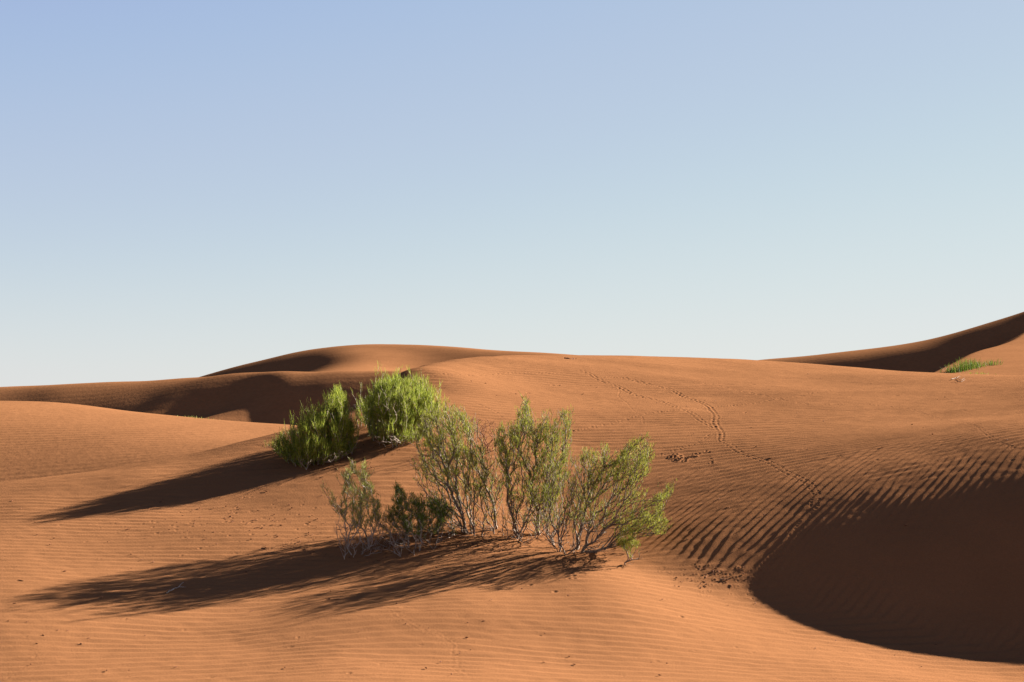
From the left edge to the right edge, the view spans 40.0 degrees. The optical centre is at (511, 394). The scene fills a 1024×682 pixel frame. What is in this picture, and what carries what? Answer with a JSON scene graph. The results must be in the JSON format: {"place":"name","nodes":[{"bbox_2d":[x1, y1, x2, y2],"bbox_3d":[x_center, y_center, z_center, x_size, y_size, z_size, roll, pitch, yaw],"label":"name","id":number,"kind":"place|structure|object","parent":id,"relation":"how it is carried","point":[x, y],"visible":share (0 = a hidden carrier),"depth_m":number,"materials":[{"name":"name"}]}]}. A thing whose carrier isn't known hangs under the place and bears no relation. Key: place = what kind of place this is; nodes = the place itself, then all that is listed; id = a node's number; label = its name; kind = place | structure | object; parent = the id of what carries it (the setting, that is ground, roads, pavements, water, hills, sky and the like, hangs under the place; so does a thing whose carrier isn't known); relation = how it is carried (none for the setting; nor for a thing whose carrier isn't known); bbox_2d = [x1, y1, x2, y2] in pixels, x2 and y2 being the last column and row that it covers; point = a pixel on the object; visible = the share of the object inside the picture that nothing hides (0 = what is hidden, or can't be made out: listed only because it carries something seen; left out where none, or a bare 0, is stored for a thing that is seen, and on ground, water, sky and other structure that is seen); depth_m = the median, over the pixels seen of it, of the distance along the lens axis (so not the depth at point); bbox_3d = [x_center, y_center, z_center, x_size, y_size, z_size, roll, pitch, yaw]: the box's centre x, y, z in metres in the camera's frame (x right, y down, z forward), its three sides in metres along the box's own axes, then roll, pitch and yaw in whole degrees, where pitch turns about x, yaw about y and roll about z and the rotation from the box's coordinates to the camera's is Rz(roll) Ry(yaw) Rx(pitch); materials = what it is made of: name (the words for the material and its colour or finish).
{"place":"outdoors","nodes":[
{"label":"outdoors","id":0,"kind":"place"},
{"bbox_2d":[0,401,296,481],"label":"sand dune","id":1,"kind":"structure","parent":0,"point":[38,439],"depth_m":24.65,"materials":[{"name":"brown sand"}]},
{"bbox_2d":[0,371,402,424],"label":"sand dune","id":2,"kind":"structure","parent":0,"point":[277,397],"depth_m":58.15,"materials":[{"name":"brown sand"}]},
{"bbox_2d":[201,344,569,376],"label":"sand dune","id":3,"kind":"structure","parent":0,"point":[368,357],"depth_m":113.00,"materials":[{"name":"brown sand"}]},
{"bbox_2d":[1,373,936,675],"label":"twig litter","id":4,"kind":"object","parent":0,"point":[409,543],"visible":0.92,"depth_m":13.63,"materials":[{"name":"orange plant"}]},
{"bbox_2d":[0,355,1023,681],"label":"sand dune","id":5,"kind":"structure","parent":0,"point":[824,483],"depth_m":13.24,"materials":[{"name":"brown sand"}]},
{"bbox_2d":[265,382,361,469],"bbox_3d":[-2.237,0.354,16.139,0.984,1.057,1.294,0,0,-36],"label":"broom bush","id":6,"kind":"object","parent":5,"relation":"on","point":[305,446],"visible":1,"depth_m":15.88,"materials":[{"name":"green plant"}]},
{"bbox_2d":[320,458,388,558],"bbox_3d":[-1.510,1.088,13.288,0.675,1.005,0.725,0,0,0],"label":"broom bush","id":7,"kind":"object","parent":5,"relation":"on","point":[359,516],"visible":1,"depth_m":13.28,"materials":[{"name":"green plant"}]},
{"bbox_2d":[350,362,447,446],"bbox_3d":[-1.254,0.125,16.655,1.110,1.065,1.453,0,0,-26],"label":"broom bush","id":8,"kind":"object","parent":5,"relation":"on","point":[388,418],"visible":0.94,"depth_m":16.44,"materials":[{"name":"green plant"}]},
{"bbox_2d":[369,479,461,556],"bbox_3d":[-0.909,1.201,13.655,1.066,0.765,0.754,0,0,-40],"label":"broom bush","id":9,"kind":"object","parent":5,"relation":"on","point":[406,523],"visible":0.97,"depth_m":13.56,"materials":[{"name":"green plant"}]},
{"bbox_2d":[410,400,504,536],"bbox_3d":[-0.542,0.750,14.095,0.988,1.418,0.902,0,0,0],"label":"broom bush","id":10,"kind":"object","parent":5,"relation":"on","point":[455,442],"visible":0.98,"depth_m":14.01,"materials":[{"name":"green plant"}]},
{"bbox_2d":[462,418,497,451],"bbox_3d":[-0.343,0.514,16.385,0.461,0.503,0.525,0,0,-24],"label":"dry bush","id":11,"kind":"object","parent":5,"relation":"on","point":[483,436],"visible":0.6,"depth_m":16.34,"materials":[{"name":"plant"}]},
{"bbox_2d":[491,392,574,543],"bbox_3d":[0.214,0.728,14.109,0.860,1.540,0.999,0,0,0],"label":"broom bush","id":12,"kind":"object","parent":5,"relation":"on","point":[534,500],"visible":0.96,"depth_m":14.04,"materials":[{"name":"green plant"}]},
{"bbox_2d":[536,432,676,554],"bbox_3d":[0.905,0.967,13.668,1.387,1.226,1.075,0,0,0],"label":"broom bush","id":13,"kind":"object","parent":5,"relation":"on","point":[635,472],"visible":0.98,"depth_m":13.57,"materials":[{"name":"green plant"}]},
{"bbox_2d":[616,531,642,564],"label":"small shrub","id":14,"kind":"object","parent":5,"relation":"on","point":[625,541],"visible":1,"depth_m":13.21,"materials":[{"name":"green plant"}]},
{"bbox_2d":[0,0,1023,386],"label":"sky","id":15,"kind":"structure","parent":0,"point":[189,188],"materials":[{"name":"blue"}]},
{"bbox_2d":[763,312,1023,372],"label":"sand dune","id":16,"kind":"structure","parent":0,"point":[933,355],"depth_m":69.38,"materials":[{"name":"brown sand"}]},
{"bbox_2d":[934,333,1023,374],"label":"sand dune","id":17,"kind":"structure","parent":0,"point":[1009,354],"depth_m":44.49,"materials":[{"name":"brown sand"}]},
{"bbox_2d":[940,357,987,372],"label":"grass tuft","id":18,"kind":"object","parent":17,"relation":"on","point":[964,367],"visible":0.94,"depth_m":39.75,"materials":[{"name":"green plant"}]},
{"bbox_2d":[981,358,1002,365],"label":"grass tuft","id":19,"kind":"object","parent":17,"relation":"on","point":[992,362],"visible":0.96,"depth_m":41.36,"materials":[{"name":"green plant"}]}
]}

